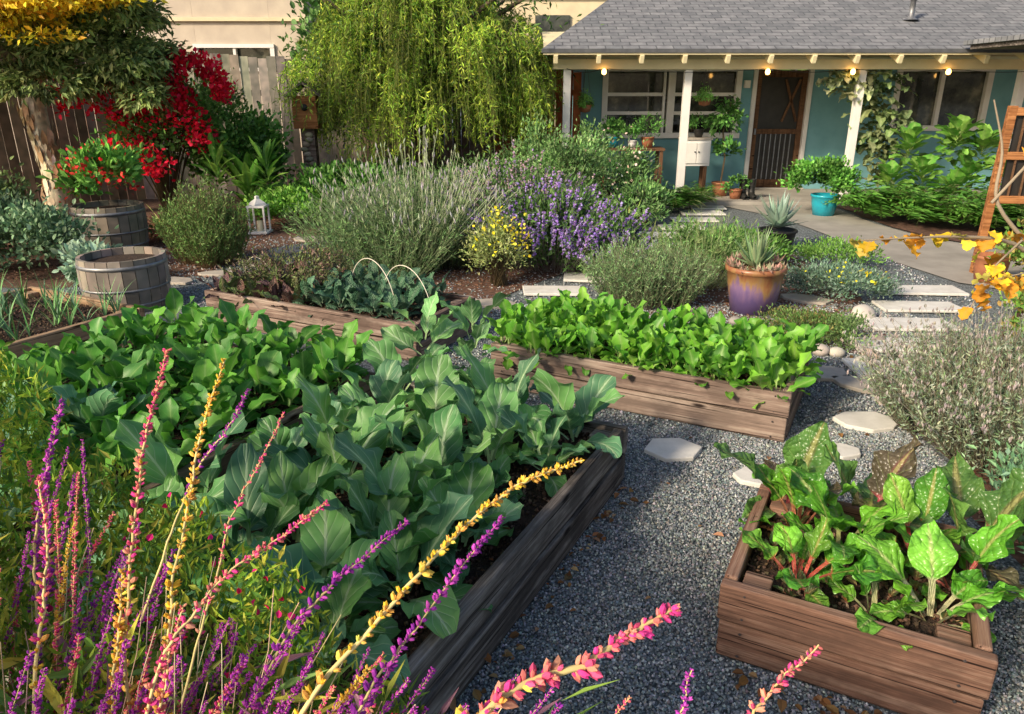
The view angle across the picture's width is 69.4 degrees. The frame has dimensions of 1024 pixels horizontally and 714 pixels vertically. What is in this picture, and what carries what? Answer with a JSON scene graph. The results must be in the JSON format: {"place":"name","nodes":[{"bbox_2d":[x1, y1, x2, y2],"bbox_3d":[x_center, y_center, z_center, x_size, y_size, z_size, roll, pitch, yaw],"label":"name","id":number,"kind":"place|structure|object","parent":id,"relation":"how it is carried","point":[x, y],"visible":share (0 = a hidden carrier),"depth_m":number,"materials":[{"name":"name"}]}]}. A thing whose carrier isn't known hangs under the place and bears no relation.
{"place":"outdoors","nodes":[
{"label":"outdoors","id":0,"kind":"place"},
{"bbox_2d":[190,0,270,43],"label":"wall above window","id":1,"kind":"structure","parent":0,"point":[232,32],"depth_m":15.09,"materials":[{"name":"beige paint"}]},
{"bbox_2d":[166,17,304,20],"bbox_3d":[-9.075,-6.856,15.018,9.850,0.070,0.070,0,20,0],"label":"ledge","id":2,"kind":"object","parent":1,"relation":"attached to","point":[232,18],"visible":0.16,"depth_m":14.98,"materials":[{"name":"paint"}]},
{"bbox_2d":[0,136,503,287],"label":"mulch ground","id":3,"kind":"structure","parent":0,"point":[152,204],"depth_m":8.22,"materials":[{"name":"brown wood"}]},
{"bbox_2d":[0,156,126,287],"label":"grey leaved shrub","id":4,"kind":"object","parent":3,"relation":"on","point":[36,227],"visible":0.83,"depth_m":6.94,"materials":[{"name":"green plant"}]},
{"bbox_2d":[0,56,145,206],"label":"wooden fence","id":5,"kind":"object","parent":3,"relation":"on","point":[82,120],"visible":0.12,"depth_m":10.93,"materials":[{"name":"brown wood"}]},
{"bbox_2d":[0,0,194,218],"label":"paperbark tree","id":6,"kind":"object","parent":3,"relation":"on","point":[41,41],"visible":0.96,"depth_m":8.66,"materials":[{"name":"green plant"}]},
{"bbox_2d":[3,0,195,171],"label":"wall","id":7,"kind":"structure","parent":3,"relation":"on","point":[184,30],"depth_m":15.12,"materials":[{"name":"beige paint"}]},
{"bbox_2d":[69,200,148,247],"bbox_3d":[-4.500,-1.462,8.298,0.762,0.500,0.762,0,20,0],"label":"half barrel planter","id":8,"kind":"object","parent":3,"relation":"on","point":[129,217],"visible":0.71,"depth_m":8.07,"materials":[{"name":"wood"}]},
{"bbox_2d":[36,127,154,203],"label":"red geranium","id":9,"kind":"object","parent":8,"relation":"on","point":[93,158],"visible":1,"depth_m":7.91,"materials":[{"name":"green plant"}]},
{"bbox_2d":[46,44,252,216],"bbox_3d":[-4.705,-2.934,9.693,1.933,2.329,2.227,19,27,42],"label":"red bougainvillea","id":10,"kind":"object","parent":3,"relation":"on","point":[193,132],"visible":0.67,"depth_m":9.49,"materials":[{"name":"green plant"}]},
{"bbox_2d":[149,169,255,268],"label":"rosemary bush","id":11,"kind":"object","parent":3,"relation":"on","point":[204,232],"visible":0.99,"depth_m":7.37,"materials":[{"name":"green plant"}]},
{"bbox_2d":[179,89,296,211],"bbox_3d":[-3.779,-2.845,10.255,1.610,1.633,1.873,0,20,0],"label":"broadleaf shrub","id":12,"kind":"object","parent":3,"relation":"on","point":[264,147],"visible":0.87,"depth_m":10.01,"materials":[{"name":"green plant"}]},
{"bbox_2d":[128,52,361,198],"bbox_3d":[-4.306,-3.826,12.199,3.517,2.290,0.094,-5,21,-14],"label":"wooden fence","id":13,"kind":"object","parent":3,"relation":"on","point":[255,93],"visible":0.18,"depth_m":12.10,"materials":[{"name":"brown wood"}]},
{"bbox_2d":[221,71,271,111],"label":"wall below window","id":14,"kind":"structure","parent":3,"relation":"on","point":[251,89],"depth_m":15.52,"materials":[{"name":"beige paint"}]},
{"bbox_2d":[199,48,269,67],"bbox_3d":[-5.725,-6.237,15.439,1.550,0.380,0.040,0,20,0],"label":"window glass","id":15,"kind":"object","parent":14,"relation":"on","point":[257,52],"visible":0.29,"depth_m":15.38,"materials":[{"name":"grey glass"}]},
{"bbox_2d":[246,195,272,234],"bbox_3d":[-3.150,-1.774,9.195,0.240,0.462,0.240,0,20,0],"label":"garden lantern","id":16,"kind":"object","parent":3,"relation":"on","point":[256,202],"visible":0.91,"depth_m":9.16,"materials":[{"name":"white paint"}]},
{"bbox_2d":[148,154,415,239],"bbox_3d":[-2.871,-2.077,9.496,1.882,0.864,3.658,17,26,38],"label":"leafy hedge","id":17,"kind":"object","parent":3,"relation":"on","point":[276,200],"visible":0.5,"depth_m":9.78,"materials":[{"name":"green plant"}]},
{"bbox_2d":[283,81,325,173],"bbox_3d":[-3.050,-3.200,11.178,0.552,1.808,0.420,0,20,0],"label":"birdhouse post","id":18,"kind":"object","parent":3,"relation":"on","point":[310,150],"visible":0.74,"depth_m":10.94,"materials":[{"name":"orange wood"}]},
{"bbox_2d":[267,0,361,163],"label":"wall","id":19,"kind":"structure","parent":3,"relation":"on","point":[279,8],"depth_m":15.12,"materials":[{"name":"beige paint"}]},
{"bbox_2d":[192,65,519,202],"bbox_3d":[-2.224,-3.282,10.800,5.783,2.179,1.355,5,20,13],"label":"climbing vine","id":20,"kind":"object","parent":3,"relation":"on","point":[377,164],"visible":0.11,"depth_m":10.80,"materials":[{"name":"green plant"}]},
{"bbox_2d":[360,72,493,177],"bbox_3d":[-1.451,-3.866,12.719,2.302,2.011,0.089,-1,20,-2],"label":"shrub","id":21,"kind":"object","parent":3,"relation":"on","point":[450,143],"visible":0.07,"depth_m":12.77,"materials":[{"name":"green plant"}]},
{"bbox_2d":[272,0,603,172],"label":"pepper tree","id":22,"kind":"object","parent":3,"relation":"on","point":[373,50],"visible":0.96,"depth_m":10.43,"materials":[{"name":"green plant"}]},
{"bbox_2d":[0,216,1023,556],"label":"bark chips","id":23,"kind":"object","parent":3,"relation":"on","point":[980,516],"visible":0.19,"depth_m":7.24,"materials":[{"name":"wood"}]},
{"bbox_2d":[313,211,642,298],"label":"mulch ground","id":24,"kind":"structure","parent":0,"point":[467,291],"depth_m":7.03,"materials":[{"name":"brown soil"}]},
{"bbox_2d":[279,125,521,278],"bbox_3d":[-1.079,-1.525,7.180,2.474,1.384,2.187,0,20,0],"label":"lavender bush","id":25,"kind":"object","parent":24,"relation":"on","point":[422,232],"visible":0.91,"depth_m":6.96,"materials":[{"name":"green plant"}]},
{"bbox_2d":[454,205,537,286],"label":"yellow daisy bush","id":26,"kind":"object","parent":24,"relation":"on","point":[498,265],"visible":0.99,"depth_m":6.59,"materials":[{"name":"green plant"}]},
{"bbox_2d":[435,139,614,251],"bbox_3d":[0.021,-1.762,8.101,1.894,1.205,1.788,-15,25,-35],"label":"purple sage bush","id":27,"kind":"object","parent":24,"relation":"on","point":[503,179],"visible":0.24,"depth_m":7.89,"materials":[{"name":"green plant"}]},
{"bbox_2d":[449,171,681,275],"bbox_3d":[0.388,-1.350,7.337,2.009,0.949,1.904,-12,23,-31],"label":"purple sage bush","id":28,"kind":"object","parent":24,"relation":"on","point":[566,215],"visible":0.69,"depth_m":7.06,"materials":[{"name":"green plant"}]},
{"bbox_2d":[486,107,682,226],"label":"flowering shrubs","id":29,"kind":"object","parent":24,"relation":"on","point":[632,166],"visible":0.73,"depth_m":9.74,"materials":[{"name":"green plant"}]},
{"bbox_2d":[641,180,721,210],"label":"sword fern","id":30,"kind":"object","parent":24,"relation":"on","point":[686,195],"visible":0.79,"depth_m":10.67,"materials":[{"name":"green plant"}]},
{"bbox_2d":[1,108,1023,713],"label":"gravel ground","id":31,"kind":"structure","parent":0,"point":[803,234],"depth_m":2.84,"materials":[{"name":"grey gravel"}]},
{"bbox_2d":[0,286,144,359],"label":"raised garden bed","id":32,"kind":"object","parent":31,"relation":"on","point":[44,331],"visible":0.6,"depth_m":5.17,"materials":[{"name":"brown wood"}]},
{"bbox_2d":[0,269,135,339],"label":"spring onions","id":33,"kind":"object","parent":32,"relation":"on","point":[20,298],"visible":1,"depth_m":5.21,"materials":[{"name":"green plant"}]},
{"bbox_2d":[75,246,170,311],"bbox_3d":[-3.200,-0.639,6.128,0.683,0.430,0.683,0,20,0],"label":"half barrel planter","id":34,"kind":"object","parent":31,"relation":"on","point":[146,268],"visible":0.77,"depth_m":5.92,"materials":[{"name":"wood"}]},
{"bbox_2d":[0,332,375,608],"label":"raised garden bed","id":35,"kind":"object","parent":31,"relation":"on","point":[287,420],"visible":0.07,"depth_m":3.40,"materials":[{"name":"black wood"}]},
{"bbox_2d":[0,380,151,542],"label":"broccoli plants","id":36,"kind":"object","parent":35,"relation":"in","point":[100,402],"visible":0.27,"depth_m":3.07,"materials":[{"name":"green plant"}]},
{"bbox_2d":[0,288,375,531],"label":"bush bean plants","id":37,"kind":"object","parent":35,"relation":"in","point":[268,355],"visible":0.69,"depth_m":3.60,"materials":[{"name":"green plant"}]},
{"bbox_2d":[2,382,627,713],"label":"raised garden bed","id":38,"kind":"object","parent":31,"relation":"on","point":[513,576],"visible":0.14,"depth_m":2.48,"materials":[{"name":"black wood"}]},
{"bbox_2d":[4,291,624,686],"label":"collard greens","id":39,"kind":"object","parent":38,"relation":"on","point":[292,481],"visible":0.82,"depth_m":2.54,"materials":[{"name":"green plant"}]},
{"bbox_2d":[204,272,474,359],"bbox_3d":[-1.302,-0.350,5.571,1.930,0.265,0.796,10,22,26],"label":"raised garden bed","id":40,"kind":"object","parent":31,"relation":"on","point":[298,314],"visible":0.22,"depth_m":5.22,"materials":[{"name":"brown wood"}]},
{"bbox_2d":[196,238,368,306],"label":"mustard greens","id":41,"kind":"object","parent":40,"relation":"on","point":[290,277],"visible":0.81,"depth_m":5.58,"materials":[{"name":"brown plant"}]},
{"bbox_2d":[290,260,458,321],"bbox_3d":[-1.000,-0.466,5.364,1.071,0.298,0.899,10,22,26],"label":"lacinato kale","id":42,"kind":"object","parent":40,"relation":"on","point":[370,290],"visible":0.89,"depth_m":5.23,"materials":[{"name":"green plant"}]},
{"bbox_2d":[281,0,487,147],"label":"background trees","id":43,"kind":"object","parent":31,"relation":"on","point":[301,30],"visible":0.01,"depth_m":13.70,"materials":[{"name":"green plant"}]},
{"bbox_2d":[0,340,822,713],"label":"bush sage","id":44,"kind":"object","parent":31,"relation":"on","point":[110,672],"visible":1,"depth_m":1.06,"materials":[{"name":"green plant"}]},
{"bbox_2d":[494,0,606,152],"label":"wall","id":45,"kind":"structure","parent":31,"relation":"on","point":[573,9],"depth_m":19.08,"materials":[{"name":"paint"}]},
{"bbox_2d":[535,15,569,41],"bbox_3d":[1.050,-8.405,19.254,0.900,0.900,0.050,0,20,0],"label":"window","id":46,"kind":"structure","parent":45,"relation":"in","point":[556,27],"depth_m":19.14,"materials":[{"name":"grey glass"}]},
{"bbox_2d":[572,70,582,132],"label":"side wall","id":47,"kind":"structure","parent":31,"relation":"on","point":[581,95],"depth_m":12.77,"materials":[{"name":"teal wood"}]},
{"bbox_2d":[495,70,581,176],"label":"red wooden gate","id":48,"kind":"structure","parent":47,"relation":"attached to","point":[576,90],"depth_m":12.63,"materials":[{"name":"wood"}]},
{"bbox_2d":[541,0,1023,52],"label":"roof","id":49,"kind":"structure","parent":47,"relation":"on","point":[765,26],"depth_m":11.10,"materials":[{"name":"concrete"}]},
{"bbox_2d":[543,53,1023,54],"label":"fascia","id":50,"kind":"structure","parent":49,"relation":"attached to","point":[783,53],"depth_m":10.44,"materials":[{"name":"beige wood"}]},
{"bbox_2d":[552,59,1023,69],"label":"porch beam","id":51,"kind":"structure","parent":49,"relation":"attached to","point":[795,64],"depth_m":10.87,"materials":[{"name":"beige wood"}]},
{"bbox_2d":[963,34,1023,48],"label":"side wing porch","id":52,"kind":"object","parent":49,"relation":"attached to","point":[1010,42],"visible":1,"depth_m":9.71,"materials":[{"name":"wood"}]},
{"bbox_2d":[582,70,602,154],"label":"wall","id":53,"kind":"structure","parent":31,"relation":"on","point":[594,81],"depth_m":12.43,"materials":[{"name":"teal paint"}]},
{"bbox_2d":[556,205,661,274],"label":"purple sage bush","id":54,"kind":"object","parent":31,"relation":"on","point":[595,244],"visible":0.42,"depth_m":6.88,"materials":[{"name":"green plant"}]},
{"bbox_2d":[328,288,962,713],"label":"fallen leaves","id":55,"kind":"object","parent":31,"relation":"on","point":[782,704],"visible":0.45,"depth_m":2.31,"materials":[{"name":"brown plant"}]},
{"bbox_2d":[491,314,808,441],"bbox_3d":[0.814,0.061,4.422,1.710,0.275,0.816,10,22,26],"label":"raised garden bed","id":56,"kind":"object","parent":31,"relation":"on","point":[669,395],"visible":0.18,"depth_m":3.97,"materials":[{"name":"brown wood"}]},
{"bbox_2d":[483,286,828,408],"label":"radish greens","id":57,"kind":"object","parent":56,"relation":"on","point":[700,337],"visible":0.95,"depth_m":4.22,"materials":[{"name":"green plant"}]},
{"bbox_2d":[605,138,733,181],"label":"wall","id":58,"kind":"structure","parent":31,"relation":"on","point":[670,157],"depth_m":12.82,"materials":[{"name":"teal paint"}]},
{"bbox_2d":[600,133,739,137],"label":"sill","id":59,"kind":"structure","parent":58,"relation":"on","point":[676,135],"depth_m":12.60,"materials":[{"name":"white paint"}]},
{"bbox_2d":[665,71,676,132],"bbox_3d":[2.680,-4.302,12.502,0.120,0.980,0.080,0,20,0],"label":"mullion","id":60,"kind":"object","parent":59,"relation":"on","point":[670,101],"visible":1,"depth_m":12.46,"materials":[{"name":"white paint"}]},
{"bbox_2d":[606,71,735,132],"bbox_3d":[2.680,-4.323,12.559,2.160,0.980,0.020,0,20,0],"label":"glass","id":61,"kind":"object","parent":58,"relation":"on","point":[643,82],"visible":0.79,"depth_m":12.49,"materials":[{"name":"glass"}]},
{"bbox_2d":[730,70,753,181],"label":"wall","id":62,"kind":"structure","parent":31,"relation":"on","point":[737,162],"depth_m":12.63,"materials":[{"name":"teal paint"}]},
{"bbox_2d":[743,70,758,178],"bbox_3d":[4.065,-3.889,12.652,0.070,1.980,0.120,0,20,0],"label":"door frame","id":63,"kind":"object","parent":62,"relation":"attached to","point":[751,119],"visible":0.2,"depth_m":12.55,"materials":[{"name":"white wood"}]},
{"bbox_2d":[664,219,892,268],"bbox_3d":[2.617,-1.180,7.550,2.314,0.456,1.386,0,20,0],"label":"herb planting","id":64,"kind":"object","parent":31,"relation":"on","point":[807,250],"visible":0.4,"depth_m":7.42,"materials":[{"name":"green plant"}]},
{"bbox_2d":[604,189,985,205],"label":"porch slab","id":65,"kind":"structure","parent":31,"relation":"on","point":[803,196],"depth_m":11.92,"materials":[{"name":"grey concrete"}]},
{"bbox_2d":[704,95,748,195],"bbox_3d":[3.440,-3.385,11.870,0.770,1.560,0.566,0,20,0],"label":"potted tree","id":66,"kind":"object","parent":65,"relation":"on","point":[731,110],"visible":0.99,"depth_m":11.74,"materials":[{"name":"green plant"}]},
{"bbox_2d":[801,70,896,188],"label":"wall","id":67,"kind":"structure","parent":31,"relation":"on","point":[827,129],"depth_m":12.62,"materials":[{"name":"teal paint"}]},
{"bbox_2d":[752,77,802,178],"bbox_3d":[4.530,-3.895,12.713,0.860,1.930,0.040,0,20,0],"label":"door leaf","id":68,"kind":"object","parent":67,"relation":"attached to","point":[774,99],"visible":0.41,"depth_m":12.65,"materials":[{"name":"brown wood"}]},
{"bbox_2d":[747,70,762,183],"bbox_3d":[4.147,-3.881,12.673,0.085,1.920,0.035,0,20,0],"label":"screen door rail","id":69,"kind":"object","parent":68,"relation":"attached to","point":[756,113],"visible":0.56,"depth_m":12.61,"materials":[{"name":"wood"}]},
{"bbox_2d":[792,70,808,184],"bbox_3d":[4.912,-3.881,12.673,0.085,1.920,0.035,0,20,0],"label":"screen door rail","id":70,"kind":"object","parent":68,"relation":"attached to","point":[800,114],"visible":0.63,"depth_m":12.58,"materials":[{"name":"wood"}]},
{"bbox_2d":[798,70,814,183],"bbox_3d":[4.995,-3.889,12.652,0.070,1.980,0.120,0,20,0],"label":"door frame","id":71,"kind":"object","parent":67,"relation":"attached to","point":[806,115],"visible":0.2,"depth_m":12.52,"materials":[{"name":"white wood"}]},
{"bbox_2d":[716,483,998,713],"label":"raised garden bed","id":72,"kind":"object","parent":31,"relation":"on","point":[937,668],"visible":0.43,"depth_m":2.18,"materials":[{"name":"brown wood"}]},
{"bbox_2d":[713,421,1023,650],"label":"swiss chard","id":73,"kind":"object","parent":72,"relation":"in","point":[954,487],"visible":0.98,"depth_m":2.42,"materials":[{"name":"green plant"}]},
{"bbox_2d":[880,131,978,188],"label":"wall","id":74,"kind":"structure","parent":31,"relation":"on","point":[930,146],"depth_m":12.77,"materials":[{"name":"teal paint"}]},
{"bbox_2d":[891,125,978,130],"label":"sill","id":75,"kind":"structure","parent":74,"relation":"on","point":[933,128],"depth_m":12.56,"materials":[{"name":"white paint"}]},
{"bbox_2d":[977,71,994,123],"bbox_3d":[7.987,-4.357,12.477,0.095,0.860,0.090,0,20,0],"label":"frame","id":76,"kind":"object","parent":75,"relation":"on","point":[986,94],"visible":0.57,"depth_m":12.43,"materials":[{"name":"white paint"}]},
{"bbox_2d":[895,71,986,124],"bbox_3d":[7.225,-4.379,12.538,1.450,0.860,0.020,0,20,0],"label":"glass","id":77,"kind":"object","parent":74,"relation":"on","point":[962,92],"visible":0.79,"depth_m":12.51,"materials":[{"name":"grey glass"}]},
{"bbox_2d":[970,70,1023,188],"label":"wall","id":78,"kind":"structure","parent":31,"relation":"on","point":[1002,89],"depth_m":12.48,"materials":[{"name":"teal paint"}]},
{"bbox_2d":[562,69,570,147],"bbox_3d":[0.820,-3.367,11.304,0.110,1.913,0.110,0,20,0],"label":"porch post","id":79,"kind":"object","parent":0,"point":[566,96],"visible":0.38,"depth_m":11.08,"materials":[{"name":"white wood"}]},
{"bbox_2d":[166,205,969,487],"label":"stepping stone path","id":80,"kind":"structure","parent":0,"point":[671,449],"depth_m":5.52,"materials":[{"name":"grey stone"}]},
{"bbox_2d":[675,69,692,188],"bbox_3d":[2.620,-3.367,11.304,0.110,1.913,0.110,0,20,0],"label":"porch post","id":81,"kind":"object","parent":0,"point":[684,124],"visible":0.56,"depth_m":11.21,"materials":[{"name":"white wood"}]},
{"bbox_2d":[678,137,712,192],"bbox_3d":[2.950,-3.105,12.053,0.480,0.908,0.400,0,20,0],"label":"porch cabinet","id":82,"kind":"object","parent":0,"point":[698,151],"visible":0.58,"depth_m":11.82,"materials":[{"name":"white wood"}]},
{"bbox_2d":[646,242,886,353],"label":"mulch ground","id":83,"kind":"structure","parent":0,"point":[721,293],"depth_m":6.38,"materials":[{"name":"brown wood"}]},
{"bbox_2d":[580,229,720,309],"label":"rosemary bush","id":84,"kind":"object","parent":83,"relation":"on","point":[635,281],"visible":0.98,"depth_m":6.00,"materials":[{"name":"green plant"}]},
{"bbox_2d":[635,204,788,289],"bbox_3d":[1.764,-1.022,6.736,1.298,0.740,1.332,13,24,33],"label":"salvia shrub","id":85,"kind":"object","parent":83,"relation":"on","point":[699,236],"visible":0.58,"depth_m":6.71,"materials":[{"name":"green plant"}]},
{"bbox_2d":[725,261,787,315],"bbox_3d":[1.950,-0.556,5.967,0.477,0.377,0.477,0,20,0],"label":"glazed flower pot","id":86,"kind":"object","parent":83,"relation":"on","point":[750,290],"visible":0.75,"depth_m":5.81,"materials":[{"name":"ceramic"}]},
{"bbox_2d":[725,226,786,277],"bbox_3d":[1.949,-0.864,5.851,0.528,0.385,0.535,0,20,0],"label":"potted aloe","id":87,"kind":"object","parent":86,"relation":"on","point":[757,257],"visible":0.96,"depth_m":5.84,"materials":[{"name":"green plant"}]},
{"bbox_2d":[758,226,797,248],"bbox_3d":[2.950,-1.307,8.248,0.424,0.237,0.424,0,20,0],"label":"flower pot","id":88,"kind":"object","parent":83,"relation":"on","point":[790,232],"visible":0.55,"depth_m":8.13,"materials":[{"name":"black ceramic"}]},
{"bbox_2d":[755,189,803,227],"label":"agave","id":89,"kind":"object","parent":88,"relation":"in","point":[782,214],"visible":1,"depth_m":8.08,"materials":[{"name":"green plant"}]},
{"bbox_2d":[728,304,885,361],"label":"garden rocks","id":90,"kind":"object","parent":83,"relation":"on","point":[839,351],"visible":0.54,"depth_m":5.02,"materials":[{"name":"stone"}]},
{"bbox_2d":[739,303,877,352],"bbox_3d":[2.152,-0.253,5.335,0.920,0.264,0.804,0,20,0],"label":"creeping thyme","id":91,"kind":"object","parent":83,"relation":"on","point":[838,325],"visible":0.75,"depth_m":5.26,"materials":[{"name":"green plant"}]},
{"bbox_2d":[781,256,912,306],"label":"euryops groundcover","id":92,"kind":"object","parent":83,"relation":"on","point":[832,275],"visible":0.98,"depth_m":6.18,"materials":[{"name":"green plant"}]},
{"bbox_2d":[558,55,1019,58],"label":"porch ceiling","id":93,"kind":"structure","parent":0,"point":[775,57],"depth_m":11.38,"materials":[{"name":"beige wood"}]},
{"bbox_2d":[839,69,866,198],"bbox_3d":[5.200,-3.367,11.304,0.110,1.913,0.110,0,20,0],"label":"porch post","id":94,"kind":"object","parent":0,"point":[854,121],"visible":0.53,"depth_m":11.19,"materials":[{"name":"white wood"}]},
{"bbox_2d":[816,69,917,186],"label":"climbing vine","id":95,"kind":"object","parent":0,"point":[876,139],"visible":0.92,"depth_m":11.24,"materials":[{"name":"green plant"}]},
{"bbox_2d":[721,205,1023,287],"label":"concrete path","id":96,"kind":"structure","parent":0,"point":[950,260],"depth_m":8.50,"materials":[{"name":"grey concrete"}]},
{"bbox_2d":[775,153,862,215],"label":"potted shrub","id":97,"kind":"object","parent":96,"relation":"on","point":[829,174],"visible":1,"depth_m":10.29,"materials":[{"name":"green plant"}]},
{"bbox_2d":[973,251,1013,283],"bbox_3d":[4.450,-0.823,6.881,0.318,0.257,0.318,0,20,0],"label":"flower pot","id":98,"kind":"object","parent":96,"relation":"on","point":[979,266],"visible":0.45,"depth_m":6.83,"materials":[{"name":"ceramic"}]},
{"bbox_2d":[969,106,1023,272],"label":"wooden trellis frame","id":99,"kind":"object","parent":96,"relation":"on","point":[1013,128],"visible":0.71,"depth_m":6.90,"materials":[{"name":"orange wood"}]},
{"bbox_2d":[837,205,1023,245],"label":"mulch ground","id":100,"kind":"structure","parent":0,"point":[903,222],"depth_m":9.72,"materials":[{"name":"brown wood"}]},
{"bbox_2d":[823,179,1023,228],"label":"sword fern","id":101,"kind":"object","parent":100,"relation":"on","point":[915,202],"visible":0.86,"depth_m":9.48,"materials":[{"name":"green plant"}]},
{"bbox_2d":[870,113,1011,204],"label":"fatsia shrub","id":102,"kind":"object","parent":100,"relation":"on","point":[956,131],"visible":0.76,"depth_m":10.36,"materials":[{"name":"green plant"}]},
{"bbox_2d":[966,307,1023,566],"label":"mulch ground","id":103,"kind":"structure","parent":0,"point":[1018,557],"depth_m":3.11,"materials":[{"name":"brown wood"}]},
{"bbox_2d":[834,300,1023,478],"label":"lavender bush","id":104,"kind":"object","parent":103,"relation":"on","point":[961,396],"visible":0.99,"depth_m":3.58,"materials":[{"name":"green plant"}]},
{"bbox_2d":[849,99,1023,320],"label":"autumn fig sapling","id":105,"kind":"object","parent":103,"relation":"on","point":[1009,284],"visible":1,"depth_m":3.03,"materials":[{"name":"yellow plant"}]},
{"bbox_2d":[966,439,1023,568],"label":"oregano shrub","id":106,"kind":"object","parent":103,"relation":"on","point":[1003,473],"visible":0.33,"depth_m":2.84,"materials":[{"name":"green plant"}]},
{"bbox_2d":[987,204,1023,342],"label":"mixed border plants","id":107,"kind":"object","parent":103,"relation":"on","point":[1018,298],"visible":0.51,"depth_m":6.46,"materials":[{"name":"green plant"}]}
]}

